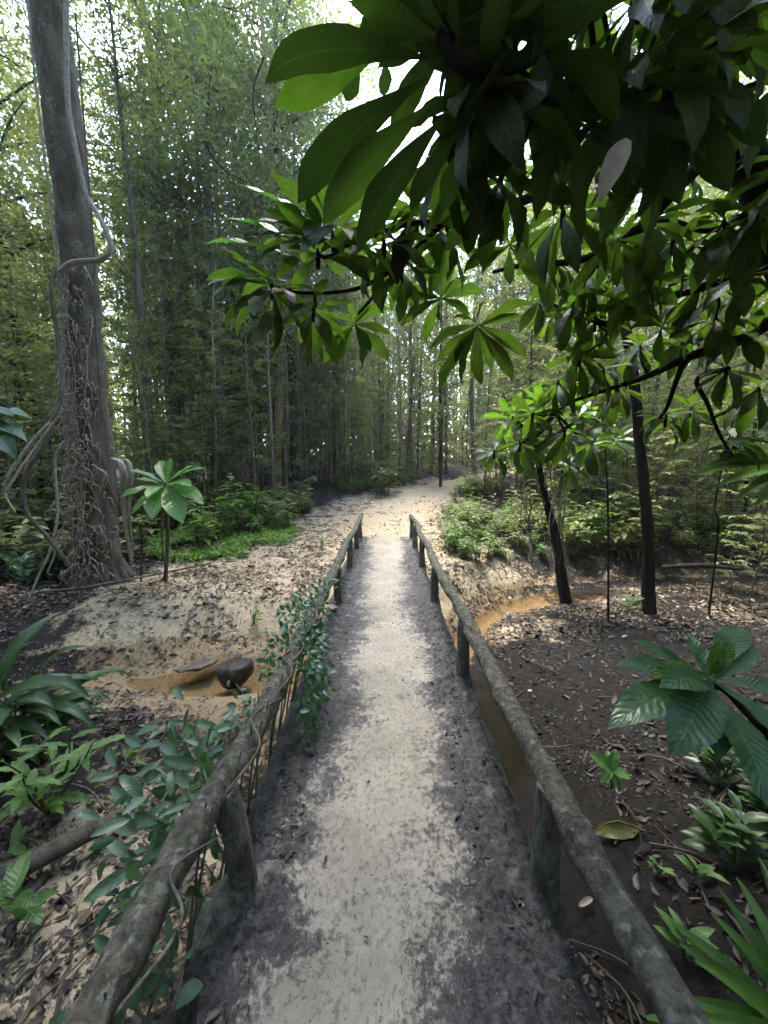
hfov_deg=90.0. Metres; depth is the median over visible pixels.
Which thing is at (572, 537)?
undergrowth plant
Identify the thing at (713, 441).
sapling
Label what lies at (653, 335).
slender tree
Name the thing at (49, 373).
sapling
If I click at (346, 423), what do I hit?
sapling
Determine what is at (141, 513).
undergrowth plant
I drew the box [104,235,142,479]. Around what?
slender tree
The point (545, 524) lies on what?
undergrowth plant
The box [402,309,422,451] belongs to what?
slender tree
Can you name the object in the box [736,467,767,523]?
sapling
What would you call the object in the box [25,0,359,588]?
forest tree
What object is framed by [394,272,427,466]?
slender tree
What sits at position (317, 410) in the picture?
slender tree
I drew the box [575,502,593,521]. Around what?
undergrowth plant
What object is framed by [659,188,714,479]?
slender tree
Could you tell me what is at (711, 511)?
undergrowth plant
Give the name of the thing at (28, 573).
broad leaf shrub
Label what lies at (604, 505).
undergrowth plant
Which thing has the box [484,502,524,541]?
undergrowth plant
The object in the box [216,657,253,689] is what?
rock
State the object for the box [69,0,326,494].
canopy tree
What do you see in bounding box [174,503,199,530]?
undergrowth plant
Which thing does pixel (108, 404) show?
sapling
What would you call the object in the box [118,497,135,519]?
undergrowth plant
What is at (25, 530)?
undergrowth plant
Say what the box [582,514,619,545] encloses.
undergrowth plant
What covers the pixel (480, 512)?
undergrowth plant
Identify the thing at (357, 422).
sapling
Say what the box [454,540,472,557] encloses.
undergrowth plant
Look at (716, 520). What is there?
undergrowth plant
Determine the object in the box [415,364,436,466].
slender tree
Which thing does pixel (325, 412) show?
sapling
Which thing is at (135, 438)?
sapling
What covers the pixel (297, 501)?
undergrowth plant
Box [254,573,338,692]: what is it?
climbing vine
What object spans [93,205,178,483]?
slender tree
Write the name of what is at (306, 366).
slender tree
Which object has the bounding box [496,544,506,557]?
undergrowth plant
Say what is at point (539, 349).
canopy tree
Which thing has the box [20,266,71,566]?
liana
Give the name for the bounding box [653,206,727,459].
slender tree
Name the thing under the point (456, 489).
undergrowth plant
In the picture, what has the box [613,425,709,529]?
sapling
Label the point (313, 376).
slender tree
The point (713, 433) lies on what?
sapling
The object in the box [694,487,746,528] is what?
undergrowth plant
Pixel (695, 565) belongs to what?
fallen log
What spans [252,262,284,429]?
slender tree
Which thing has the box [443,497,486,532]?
undergrowth plant
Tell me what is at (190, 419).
slender tree
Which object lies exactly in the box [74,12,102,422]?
liana
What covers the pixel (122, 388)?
distant forest
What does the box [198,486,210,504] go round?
undergrowth plant
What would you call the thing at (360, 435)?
sapling
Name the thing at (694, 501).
undergrowth plant
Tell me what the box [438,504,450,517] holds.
undergrowth plant
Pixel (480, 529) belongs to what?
undergrowth plant
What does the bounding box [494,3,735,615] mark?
rosette tree
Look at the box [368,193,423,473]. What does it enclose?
slender tree
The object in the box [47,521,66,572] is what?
liana
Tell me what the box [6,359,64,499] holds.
sapling
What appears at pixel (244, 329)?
slender tree
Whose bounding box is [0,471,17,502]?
sapling
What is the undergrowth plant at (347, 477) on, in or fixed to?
on the ground at (588, 925)
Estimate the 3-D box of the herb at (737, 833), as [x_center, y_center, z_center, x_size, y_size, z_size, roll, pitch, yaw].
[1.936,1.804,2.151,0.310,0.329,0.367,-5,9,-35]
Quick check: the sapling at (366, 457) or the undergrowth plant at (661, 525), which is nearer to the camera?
the undergrowth plant at (661, 525)
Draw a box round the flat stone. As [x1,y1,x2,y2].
[173,658,219,672]
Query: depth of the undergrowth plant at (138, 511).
8.80 m
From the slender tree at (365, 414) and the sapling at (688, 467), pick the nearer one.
the sapling at (688, 467)
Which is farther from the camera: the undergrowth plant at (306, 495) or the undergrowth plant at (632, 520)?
the undergrowth plant at (306, 495)
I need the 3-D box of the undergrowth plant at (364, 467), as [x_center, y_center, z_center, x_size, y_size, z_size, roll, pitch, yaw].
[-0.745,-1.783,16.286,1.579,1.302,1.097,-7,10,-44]
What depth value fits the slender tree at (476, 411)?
26.78 m
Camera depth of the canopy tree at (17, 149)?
11.48 m
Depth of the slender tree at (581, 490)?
10.75 m
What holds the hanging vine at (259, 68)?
hanging from the forest tree at (73, 229)
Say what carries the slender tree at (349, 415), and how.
on the ground at (588, 925)
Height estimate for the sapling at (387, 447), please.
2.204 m
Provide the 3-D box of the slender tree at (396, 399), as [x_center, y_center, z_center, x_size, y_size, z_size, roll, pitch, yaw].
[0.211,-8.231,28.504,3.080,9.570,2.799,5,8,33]
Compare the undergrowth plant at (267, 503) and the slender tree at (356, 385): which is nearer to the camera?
the undergrowth plant at (267, 503)
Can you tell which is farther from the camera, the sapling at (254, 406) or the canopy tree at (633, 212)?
the canopy tree at (633, 212)
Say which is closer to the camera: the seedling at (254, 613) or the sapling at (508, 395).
the seedling at (254, 613)
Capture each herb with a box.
[0,726,124,820]
[618,594,644,612]
[647,856,676,877]
[653,906,718,958]
[674,854,730,888]
[681,789,767,867]
[683,745,743,785]
[726,746,767,813]
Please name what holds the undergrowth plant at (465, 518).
on the ground at (588, 925)
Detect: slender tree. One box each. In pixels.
[0,0,142,475]
[0,71,49,497]
[0,107,66,498]
[0,168,53,509]
[0,181,59,483]
[0,194,53,528]
[0,239,58,493]
[1,300,54,468]
[3,176,56,473]
[9,118,136,510]
[17,280,64,481]
[23,265,108,480]
[30,288,66,459]
[32,172,137,458]
[69,0,205,515]
[80,99,177,350]
[88,87,175,482]
[90,74,179,481]
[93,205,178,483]
[99,160,186,383]
[103,53,220,480]
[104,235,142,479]
[104,313,187,528]
[104,315,138,458]
[105,135,197,458]
[109,208,163,457]
[112,129,189,458]
[112,220,150,392]
[122,296,164,480]
[130,230,204,432]
[132,204,207,472]
[135,177,209,485]
[143,208,207,477]
[148,193,207,478]
[149,194,208,485]
[153,158,235,496]
[160,159,201,475]
[165,202,262,509]
[168,197,222,490]
[179,185,268,491]
[179,196,250,470]
[199,160,244,483]
[199,239,247,482]
[214,24,307,497]
[217,223,281,496]
[217,306,268,482]
[220,119,271,454]
[220,240,275,490]
[221,207,281,490]
[222,192,298,494]
[225,214,262,479]
[228,282,284,477]
[231,218,287,489]
[237,144,271,486]
[242,153,324,492]
[248,85,319,429]
[250,245,303,483]
[250,255,309,483]
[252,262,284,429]
[263,323,317,477]
[283,317,331,489]
[284,256,352,482]
[284,269,327,479]
[285,225,326,470]
[286,289,328,478]
[294,212,357,485]
[296,258,331,464]
[296,280,344,490]
[302,219,372,483]
[305,244,367,477]
[307,217,354,481]
[308,221,359,478]
[308,301,334,478]
[309,236,374,472]
[320,216,373,426]
[320,309,363,469]
[326,288,377,484]
[337,211,395,489]
[338,247,374,469]
[339,268,384,469]
[343,268,391,381]
[343,356,363,459]
[349,211,413,471]
[354,360,374,459]
[356,284,390,464]
[357,288,397,461]
[359,305,397,469]
[360,252,403,465]
[365,237,406,468]
[367,316,406,453]
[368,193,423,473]
[369,357,399,465]
[371,294,416,472]
[375,335,402,460]
[377,216,427,484]
[377,299,423,463]
[380,348,403,465]
[383,150,438,477]
[387,226,442,479]
[390,332,413,461]
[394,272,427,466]
[395,227,458,472]
[395,299,442,470]
[398,192,443,477]
[402,211,484,486]
[402,285,433,462]
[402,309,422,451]
[403,312,435,455]
[408,330,438,460]
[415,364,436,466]
[416,233,476,471]
[423,356,451,465]
[426,292,468,473]
[434,355,468,467]
[437,305,469,463]
[448,350,484,464]
[451,345,485,465]
[455,245,493,462]
[459,353,480,462]
[460,285,490,461]
[461,312,492,453]
[463,196,522,482]
[463,226,536,494]
[464,363,496,461]
[466,271,535,492]
[474,371,498,451]
[475,191,551,487]
[479,268,538,464]
[479,325,510,452]
[482,245,546,496]
[489,204,566,497]
[495,297,550,479]
[496,204,565,490]
[503,157,574,485]
[504,144,629,523]
[506,223,548,478]
[517,188,598,496]
[539,5,636,511]
[560,39,639,485]
[585,75,744,493]
[586,226,622,491]
[592,218,693,505]
[600,179,719,494]
[604,179,703,488]
[620,203,685,469]
[627,206,692,465]
[651,282,691,474]
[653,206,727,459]
[653,338,689,474]
[655,70,754,486]
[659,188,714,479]
[660,211,737,489]
[664,188,746,489]
[673,87,767,537]
[673,297,725,483]
[678,188,764,488]
[681,77,767,487]
[698,278,767,523]
[706,313,767,491]
[709,280,767,498]
[717,340,767,539]
[729,305,766,445]
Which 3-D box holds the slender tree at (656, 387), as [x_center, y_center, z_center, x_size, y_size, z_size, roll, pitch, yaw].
[7.167,-5.627,10.114,2.726,11.738,2.961,-4,8,-32]
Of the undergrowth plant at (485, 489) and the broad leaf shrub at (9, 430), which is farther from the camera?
the undergrowth plant at (485, 489)
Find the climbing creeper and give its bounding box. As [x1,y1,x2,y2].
[46,266,118,585]
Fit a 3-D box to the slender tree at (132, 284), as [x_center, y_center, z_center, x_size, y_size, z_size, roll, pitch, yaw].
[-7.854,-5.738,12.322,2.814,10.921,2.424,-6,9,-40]
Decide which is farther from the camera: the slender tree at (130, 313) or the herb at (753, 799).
the slender tree at (130, 313)
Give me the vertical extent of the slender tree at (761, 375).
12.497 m
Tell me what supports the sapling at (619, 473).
on the ground at (588, 925)
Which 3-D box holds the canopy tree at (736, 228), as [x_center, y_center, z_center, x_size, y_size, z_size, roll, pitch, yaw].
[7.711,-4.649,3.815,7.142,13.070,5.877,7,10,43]
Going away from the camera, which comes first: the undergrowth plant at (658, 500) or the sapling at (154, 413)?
the undergrowth plant at (658, 500)
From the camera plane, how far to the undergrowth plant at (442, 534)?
7.85 m
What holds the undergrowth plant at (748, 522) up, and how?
on the ground at (588, 925)
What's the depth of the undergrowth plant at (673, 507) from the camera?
9.08 m
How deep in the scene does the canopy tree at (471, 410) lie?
19.35 m
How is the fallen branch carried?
on the ground at (588, 925)
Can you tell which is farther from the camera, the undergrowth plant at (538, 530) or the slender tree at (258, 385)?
the slender tree at (258, 385)
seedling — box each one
[0,850,59,930]
[8,819,31,859]
[90,769,101,792]
[123,747,145,765]
[251,608,263,624]
[318,536,327,547]
[589,749,629,791]
[646,858,767,1023]
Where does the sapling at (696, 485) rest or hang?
on the ground at (588, 925)
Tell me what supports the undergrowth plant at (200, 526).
on the ground at (588, 925)
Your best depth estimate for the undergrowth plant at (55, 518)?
8.55 m
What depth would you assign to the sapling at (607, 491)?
5.26 m
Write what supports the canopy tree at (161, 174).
on the ground at (588, 925)
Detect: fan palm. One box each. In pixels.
[697,428,767,505]
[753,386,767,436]
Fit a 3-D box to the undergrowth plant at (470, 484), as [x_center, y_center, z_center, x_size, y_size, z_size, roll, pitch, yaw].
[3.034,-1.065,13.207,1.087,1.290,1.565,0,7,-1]
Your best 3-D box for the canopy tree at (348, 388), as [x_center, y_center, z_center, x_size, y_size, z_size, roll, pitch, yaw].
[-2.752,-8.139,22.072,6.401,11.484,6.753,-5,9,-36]
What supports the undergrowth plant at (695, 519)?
on the ground at (588, 925)
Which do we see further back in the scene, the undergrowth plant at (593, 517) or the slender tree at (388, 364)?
the slender tree at (388, 364)
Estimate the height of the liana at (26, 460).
1.032 m
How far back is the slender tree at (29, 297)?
16.29 m
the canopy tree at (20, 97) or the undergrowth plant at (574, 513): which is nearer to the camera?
the undergrowth plant at (574, 513)
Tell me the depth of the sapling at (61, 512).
6.67 m
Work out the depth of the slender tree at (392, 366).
17.29 m
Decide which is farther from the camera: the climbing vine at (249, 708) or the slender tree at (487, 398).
the slender tree at (487, 398)
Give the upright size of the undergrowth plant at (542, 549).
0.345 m
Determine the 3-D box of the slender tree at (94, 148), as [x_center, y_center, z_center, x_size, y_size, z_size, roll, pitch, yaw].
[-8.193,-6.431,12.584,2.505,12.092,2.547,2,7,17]
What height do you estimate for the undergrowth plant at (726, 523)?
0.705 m
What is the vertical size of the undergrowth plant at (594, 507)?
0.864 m
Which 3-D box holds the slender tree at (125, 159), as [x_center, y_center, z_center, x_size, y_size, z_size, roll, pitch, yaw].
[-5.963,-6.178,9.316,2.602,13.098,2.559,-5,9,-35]
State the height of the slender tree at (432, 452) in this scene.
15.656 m
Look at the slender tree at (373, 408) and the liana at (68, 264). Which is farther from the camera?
the slender tree at (373, 408)
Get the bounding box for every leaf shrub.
[0,397,31,460]
[0,550,58,582]
[607,625,767,807]
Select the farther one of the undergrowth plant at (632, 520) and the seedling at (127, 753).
the undergrowth plant at (632, 520)
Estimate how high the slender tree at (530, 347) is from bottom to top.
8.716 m
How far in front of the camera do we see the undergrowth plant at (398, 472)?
16.04 m
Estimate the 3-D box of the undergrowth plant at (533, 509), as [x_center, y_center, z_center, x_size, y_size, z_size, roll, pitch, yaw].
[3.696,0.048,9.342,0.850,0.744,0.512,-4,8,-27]
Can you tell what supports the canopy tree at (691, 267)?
on the ground at (588, 925)
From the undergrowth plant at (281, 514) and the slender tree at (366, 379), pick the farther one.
the slender tree at (366, 379)
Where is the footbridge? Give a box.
[61,514,710,1023]
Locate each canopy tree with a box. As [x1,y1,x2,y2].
[0,0,185,497]
[0,0,259,485]
[0,1,85,243]
[0,44,151,476]
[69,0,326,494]
[77,0,296,487]
[89,0,312,468]
[108,0,380,492]
[131,0,399,493]
[169,0,399,476]
[203,9,372,477]
[259,5,424,465]
[296,262,376,448]
[426,157,532,473]
[427,140,556,474]
[456,307,521,447]
[483,121,641,476]
[545,207,650,451]
[630,73,767,220]
[653,186,765,385]
[702,191,767,439]
[711,275,767,326]
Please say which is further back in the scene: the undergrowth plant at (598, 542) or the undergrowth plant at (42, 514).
the undergrowth plant at (42, 514)
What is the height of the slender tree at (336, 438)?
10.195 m
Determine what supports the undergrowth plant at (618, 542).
on the ground at (588, 925)
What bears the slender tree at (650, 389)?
on the ground at (588, 925)
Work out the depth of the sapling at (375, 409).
14.96 m
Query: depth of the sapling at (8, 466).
11.06 m
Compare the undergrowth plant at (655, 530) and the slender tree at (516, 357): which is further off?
the slender tree at (516, 357)
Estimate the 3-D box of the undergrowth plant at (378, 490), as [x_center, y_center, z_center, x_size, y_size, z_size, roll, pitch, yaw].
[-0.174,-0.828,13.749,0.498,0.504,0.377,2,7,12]
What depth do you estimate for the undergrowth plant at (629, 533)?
8.01 m
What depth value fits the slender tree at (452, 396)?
21.99 m
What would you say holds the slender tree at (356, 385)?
on the ground at (588, 925)
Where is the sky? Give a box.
[0,0,767,456]
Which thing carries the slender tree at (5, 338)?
on the ground at (588, 925)
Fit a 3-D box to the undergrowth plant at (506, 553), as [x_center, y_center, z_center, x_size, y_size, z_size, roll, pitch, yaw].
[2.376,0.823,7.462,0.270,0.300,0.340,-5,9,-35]
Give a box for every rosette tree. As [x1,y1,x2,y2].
[204,0,767,478]
[482,381,634,603]
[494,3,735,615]
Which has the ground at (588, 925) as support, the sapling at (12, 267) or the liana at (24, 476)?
the sapling at (12, 267)
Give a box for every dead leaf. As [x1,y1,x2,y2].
[390,225,418,283]
[598,138,630,201]
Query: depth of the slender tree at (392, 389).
22.45 m
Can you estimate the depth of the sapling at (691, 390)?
13.13 m
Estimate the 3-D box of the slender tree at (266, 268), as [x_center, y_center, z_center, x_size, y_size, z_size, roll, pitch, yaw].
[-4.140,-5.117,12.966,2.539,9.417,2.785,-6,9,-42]
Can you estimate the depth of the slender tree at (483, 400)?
30.86 m
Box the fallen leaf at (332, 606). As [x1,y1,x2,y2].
[325,604,337,608]
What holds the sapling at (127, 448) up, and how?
on the ground at (588, 925)
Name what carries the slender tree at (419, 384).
on the ground at (588, 925)
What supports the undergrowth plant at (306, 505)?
on the ground at (588, 925)
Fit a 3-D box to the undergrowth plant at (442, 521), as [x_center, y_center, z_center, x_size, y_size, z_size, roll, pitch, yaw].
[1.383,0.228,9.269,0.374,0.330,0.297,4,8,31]
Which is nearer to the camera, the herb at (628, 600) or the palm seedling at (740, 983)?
the palm seedling at (740, 983)
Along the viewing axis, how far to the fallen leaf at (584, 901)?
2.04 m
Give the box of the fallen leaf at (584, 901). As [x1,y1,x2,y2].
[579,896,592,906]
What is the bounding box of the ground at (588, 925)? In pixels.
[0,457,767,1023]
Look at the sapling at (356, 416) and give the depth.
14.21 m
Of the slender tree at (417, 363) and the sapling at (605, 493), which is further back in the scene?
the slender tree at (417, 363)
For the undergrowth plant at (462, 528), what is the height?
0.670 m
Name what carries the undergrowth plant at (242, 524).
on the ground at (588, 925)
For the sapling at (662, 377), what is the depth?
11.30 m
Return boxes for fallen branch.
[70,783,106,809]
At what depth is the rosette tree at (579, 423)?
6.21 m
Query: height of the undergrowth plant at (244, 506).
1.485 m
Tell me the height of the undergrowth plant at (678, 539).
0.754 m
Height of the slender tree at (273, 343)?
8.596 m
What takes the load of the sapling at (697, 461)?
on the ground at (588, 925)
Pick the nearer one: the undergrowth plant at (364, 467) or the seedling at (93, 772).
the seedling at (93, 772)
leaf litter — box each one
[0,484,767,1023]
[186,536,603,1023]
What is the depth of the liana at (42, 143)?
4.91 m
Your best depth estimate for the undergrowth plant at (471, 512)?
8.90 m
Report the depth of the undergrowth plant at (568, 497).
10.27 m
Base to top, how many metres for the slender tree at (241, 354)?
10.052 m
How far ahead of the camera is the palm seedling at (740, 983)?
1.15 m
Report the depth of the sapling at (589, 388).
11.79 m
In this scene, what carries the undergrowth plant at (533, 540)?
on the ground at (588, 925)
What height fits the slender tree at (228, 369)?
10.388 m
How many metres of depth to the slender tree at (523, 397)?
15.68 m
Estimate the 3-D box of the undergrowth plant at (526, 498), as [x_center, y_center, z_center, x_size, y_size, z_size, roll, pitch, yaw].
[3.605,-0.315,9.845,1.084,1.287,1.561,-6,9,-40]
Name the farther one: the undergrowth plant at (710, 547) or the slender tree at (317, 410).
the slender tree at (317, 410)
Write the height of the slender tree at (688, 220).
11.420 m
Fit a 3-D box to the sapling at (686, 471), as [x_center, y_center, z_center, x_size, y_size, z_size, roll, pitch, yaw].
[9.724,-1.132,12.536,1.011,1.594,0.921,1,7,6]
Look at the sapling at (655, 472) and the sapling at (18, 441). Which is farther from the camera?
the sapling at (655, 472)
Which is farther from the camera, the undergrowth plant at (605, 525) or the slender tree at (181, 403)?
the slender tree at (181, 403)
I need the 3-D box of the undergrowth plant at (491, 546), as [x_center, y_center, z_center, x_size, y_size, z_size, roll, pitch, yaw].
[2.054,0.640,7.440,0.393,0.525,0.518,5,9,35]
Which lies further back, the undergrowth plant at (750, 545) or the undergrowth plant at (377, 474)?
the undergrowth plant at (377, 474)
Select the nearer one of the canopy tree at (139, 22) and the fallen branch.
the fallen branch
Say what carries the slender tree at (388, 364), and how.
on the ground at (588, 925)
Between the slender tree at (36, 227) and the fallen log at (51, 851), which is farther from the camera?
the slender tree at (36, 227)
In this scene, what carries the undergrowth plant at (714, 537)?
on the ground at (588, 925)
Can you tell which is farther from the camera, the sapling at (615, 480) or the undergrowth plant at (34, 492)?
the sapling at (615, 480)
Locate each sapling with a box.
[0,245,66,487]
[0,342,31,520]
[0,429,29,494]
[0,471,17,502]
[1,321,110,541]
[1,327,65,528]
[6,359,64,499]
[6,414,66,499]
[30,363,126,475]
[37,502,70,545]
[46,361,121,455]
[53,307,134,447]
[57,368,126,480]
[107,371,199,486]
[111,394,160,497]
[112,427,165,536]
[114,403,155,520]
[114,431,144,484]
[120,458,204,580]
[124,435,161,483]
[128,381,165,462]
[136,411,169,467]
[136,519,146,581]
[143,412,207,510]
[159,440,190,477]
[159,450,194,484]
[166,375,221,504]
[168,286,257,509]
[170,443,215,504]
[174,300,253,499]
[180,417,209,483]
[203,394,270,510]
[222,316,289,498]
[223,423,248,491]
[224,377,271,493]
[248,389,272,459]
[258,405,272,476]
[301,411,327,472]
[307,370,341,470]
[310,382,354,487]
[333,376,380,491]
[333,404,371,470]
[337,388,356,454]
[347,411,375,463]
[352,352,398,487]
[355,445,378,474]
[356,372,373,458]
[376,432,391,467]
[386,401,413,457]
[417,332,461,473]
[468,417,512,496]
[474,417,493,464]
[478,372,532,505]
[486,406,519,505]
[500,342,555,479]
[508,369,560,492]
[532,342,580,489]
[541,318,622,505]
[545,387,574,497]
[547,334,617,457]
[568,421,615,511]
[572,341,651,507]
[583,379,665,511]
[592,441,613,621]
[607,456,630,489]
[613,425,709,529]
[616,451,661,499]
[617,371,681,494]
[618,348,666,458]
[633,373,694,507]
[645,418,683,491]
[649,378,702,514]
[649,389,706,493]
[649,468,669,502]
[653,413,678,472]
[657,394,746,536]
[667,453,700,497]
[676,385,753,487]
[676,447,701,494]
[677,355,742,500]
[677,432,723,495]
[678,393,711,483]
[682,464,716,499]
[693,400,749,490]
[703,451,753,499]
[705,524,766,590]
[708,419,734,613]
[709,450,767,605]
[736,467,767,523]
[750,501,767,561]
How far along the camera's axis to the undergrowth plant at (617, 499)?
9.80 m
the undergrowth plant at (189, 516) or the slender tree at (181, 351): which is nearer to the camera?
the undergrowth plant at (189, 516)
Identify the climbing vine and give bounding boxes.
[48,801,221,1023]
[68,686,281,972]
[223,631,305,797]
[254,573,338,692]
[270,615,336,751]
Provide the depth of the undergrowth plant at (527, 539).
7.82 m
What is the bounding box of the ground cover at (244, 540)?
[143,515,299,562]
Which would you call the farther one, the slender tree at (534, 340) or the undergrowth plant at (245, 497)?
the slender tree at (534, 340)
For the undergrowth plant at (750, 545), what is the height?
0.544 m
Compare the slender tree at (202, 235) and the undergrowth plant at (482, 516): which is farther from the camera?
the slender tree at (202, 235)
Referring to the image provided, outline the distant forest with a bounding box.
[3,152,767,462]
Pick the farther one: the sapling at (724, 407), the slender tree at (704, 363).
the slender tree at (704, 363)
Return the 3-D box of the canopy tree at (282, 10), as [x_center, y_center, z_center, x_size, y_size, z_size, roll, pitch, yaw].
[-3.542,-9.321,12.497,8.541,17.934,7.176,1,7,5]
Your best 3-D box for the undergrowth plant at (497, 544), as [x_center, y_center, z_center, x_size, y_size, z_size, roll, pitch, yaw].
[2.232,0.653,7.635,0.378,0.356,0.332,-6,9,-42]
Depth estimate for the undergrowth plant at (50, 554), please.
5.85 m
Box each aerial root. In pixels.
[110,457,132,563]
[120,459,133,556]
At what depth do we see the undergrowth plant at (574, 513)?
9.12 m
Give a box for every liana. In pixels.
[2,422,50,498]
[5,415,59,511]
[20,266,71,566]
[26,0,72,408]
[28,441,64,599]
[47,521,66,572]
[57,0,113,273]
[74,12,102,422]
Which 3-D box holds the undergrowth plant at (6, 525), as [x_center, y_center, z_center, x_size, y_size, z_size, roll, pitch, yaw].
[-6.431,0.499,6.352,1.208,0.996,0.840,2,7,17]
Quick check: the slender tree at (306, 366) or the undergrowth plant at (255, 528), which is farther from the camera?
the slender tree at (306, 366)
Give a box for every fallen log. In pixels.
[0,807,124,879]
[280,476,316,490]
[662,563,743,570]
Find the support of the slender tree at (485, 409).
on the ground at (588, 925)
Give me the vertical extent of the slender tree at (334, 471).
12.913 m
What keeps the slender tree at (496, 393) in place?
on the ground at (588, 925)
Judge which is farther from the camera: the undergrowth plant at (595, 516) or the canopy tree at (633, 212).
the canopy tree at (633, 212)
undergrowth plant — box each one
[0,475,50,521]
[0,489,45,553]
[0,496,49,578]
[0,498,45,557]
[0,511,26,567]
[9,507,52,541]
[10,517,74,582]
[22,489,63,532]
[28,493,62,527]
[32,530,73,577]
[44,505,70,534]
[48,495,70,530]
[60,513,120,544]
[117,480,146,528]
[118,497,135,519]
[118,513,164,559]
[119,518,138,556]
[119,519,150,557]
[119,524,127,558]
[127,495,151,526]
[128,523,147,541]
[154,512,175,529]
[155,501,193,528]
[165,487,205,530]
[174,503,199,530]
[179,500,223,551]
[190,488,221,518]
[197,486,229,519]
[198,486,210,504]
[199,497,232,540]
[210,490,227,503]
[211,497,233,520]
[213,473,270,532]
[221,490,238,506]
[230,509,256,532]
[232,503,269,535]
[236,487,254,506]
[238,494,272,516]
[242,484,287,517]
[247,508,273,527]
[248,516,263,532]
[254,489,290,521]
[257,485,312,528]
[261,500,280,520]
[262,480,289,508]
[270,480,309,513]
[278,487,295,509]
[295,488,315,512]
[298,489,312,509]
[340,478,352,492]
[341,473,356,486]
[343,475,358,492]
[347,457,377,482]
[354,477,371,493]
[355,454,381,479]
[369,459,396,492]
[369,465,395,489]
[370,457,399,496]
[374,484,382,495]
[376,455,406,484]
[396,469,410,486]
[403,459,427,483]
[435,515,447,527]
[437,516,459,546]
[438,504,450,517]
[442,513,451,525]
[442,527,461,546]
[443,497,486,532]
[443,522,464,553]
[447,520,458,531]
[448,503,479,533]
[448,515,472,541]
[449,475,474,501]
[451,503,465,520]
[454,462,487,498]
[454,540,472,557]
[455,497,492,536]
[457,536,482,562]
[458,494,482,507]
[458,502,484,530]
[459,522,477,543]
[461,476,476,493]
[465,535,494,562]
[467,504,495,529]
[468,492,499,528]
[472,527,490,541]
[473,520,493,539]
[474,479,489,494]
[475,529,486,542]
[478,524,496,542]
[481,533,499,556]
[482,476,497,497]
[483,469,501,493]
[483,521,502,531]
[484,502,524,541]
[485,516,509,538]
[490,512,508,535]
[490,537,506,551]
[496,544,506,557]
[498,501,514,519]
[499,548,511,561]
[500,506,524,525]
[503,475,559,511]
[504,528,527,549]
[506,490,537,513]
[508,507,527,527]
[515,504,543,530]
[515,540,529,551]
[518,500,543,516]
[519,534,533,546]
[523,498,570,541]
[524,508,557,536]
[528,530,541,545]
[533,522,548,541]
[535,542,550,557]
[540,502,596,556]
[553,488,574,505]
[555,498,588,529]
[555,505,577,527]
[556,495,583,516]
[564,522,592,554]
[565,541,580,558]
[567,522,589,552]
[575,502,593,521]
[576,487,615,510]
[576,503,610,538]
[577,497,622,522]
[580,500,611,545]
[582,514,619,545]
[586,519,606,552]
[590,479,638,511]
[591,499,624,514]
[598,489,655,534]
[599,505,614,534]
[604,495,669,562]
[605,504,629,535]
[606,485,637,507]
[606,534,629,553]
[609,483,658,533]
[610,522,637,550]
[615,485,665,537]
[616,488,670,517]
[619,510,641,535]
[634,496,674,532]
[640,522,661,536]
[654,514,676,538]
[659,493,690,527]
[659,517,696,552]
[669,504,704,538]
[671,483,735,520]
[673,479,735,527]
[682,508,704,530]
[686,481,743,526]
[687,527,710,550]
[693,505,731,539]
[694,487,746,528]
[695,532,726,558]
[698,508,737,540]
[700,516,737,546]
[709,509,746,540]
[732,503,766,538]
[733,527,764,553]
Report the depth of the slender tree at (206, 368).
14.64 m
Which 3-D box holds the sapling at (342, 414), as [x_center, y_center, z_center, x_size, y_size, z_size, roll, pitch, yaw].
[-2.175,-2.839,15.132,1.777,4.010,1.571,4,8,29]
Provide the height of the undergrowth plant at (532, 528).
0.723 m
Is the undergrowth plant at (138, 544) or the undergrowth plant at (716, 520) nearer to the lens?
the undergrowth plant at (138, 544)
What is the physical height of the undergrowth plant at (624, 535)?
1.336 m
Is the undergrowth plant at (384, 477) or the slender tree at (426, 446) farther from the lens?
the slender tree at (426, 446)
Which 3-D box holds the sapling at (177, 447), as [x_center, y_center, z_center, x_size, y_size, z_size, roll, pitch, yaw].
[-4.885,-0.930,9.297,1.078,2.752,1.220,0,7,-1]
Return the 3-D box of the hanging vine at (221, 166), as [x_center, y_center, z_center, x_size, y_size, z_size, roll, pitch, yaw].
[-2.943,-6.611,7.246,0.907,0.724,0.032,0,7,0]
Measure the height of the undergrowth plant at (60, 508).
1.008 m
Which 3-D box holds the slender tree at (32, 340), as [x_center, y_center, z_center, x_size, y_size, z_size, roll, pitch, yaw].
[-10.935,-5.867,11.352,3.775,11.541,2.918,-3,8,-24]
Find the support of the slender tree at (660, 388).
on the ground at (588, 925)
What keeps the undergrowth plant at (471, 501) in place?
on the ground at (588, 925)
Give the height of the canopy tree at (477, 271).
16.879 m
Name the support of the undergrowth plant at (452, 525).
on the ground at (588, 925)
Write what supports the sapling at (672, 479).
on the ground at (588, 925)
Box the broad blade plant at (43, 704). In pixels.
[0,611,131,766]
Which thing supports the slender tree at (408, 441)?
on the ground at (588, 925)
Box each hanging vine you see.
[203,140,252,182]
[252,57,263,185]
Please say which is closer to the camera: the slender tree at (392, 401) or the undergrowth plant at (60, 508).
the undergrowth plant at (60, 508)
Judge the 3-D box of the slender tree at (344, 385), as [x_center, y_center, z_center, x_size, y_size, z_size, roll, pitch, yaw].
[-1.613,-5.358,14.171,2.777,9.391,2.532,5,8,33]
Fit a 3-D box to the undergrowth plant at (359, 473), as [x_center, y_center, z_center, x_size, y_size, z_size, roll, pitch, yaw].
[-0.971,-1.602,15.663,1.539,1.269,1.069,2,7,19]
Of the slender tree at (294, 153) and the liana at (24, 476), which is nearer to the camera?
the liana at (24, 476)
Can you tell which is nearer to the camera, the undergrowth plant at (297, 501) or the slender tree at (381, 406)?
the undergrowth plant at (297, 501)

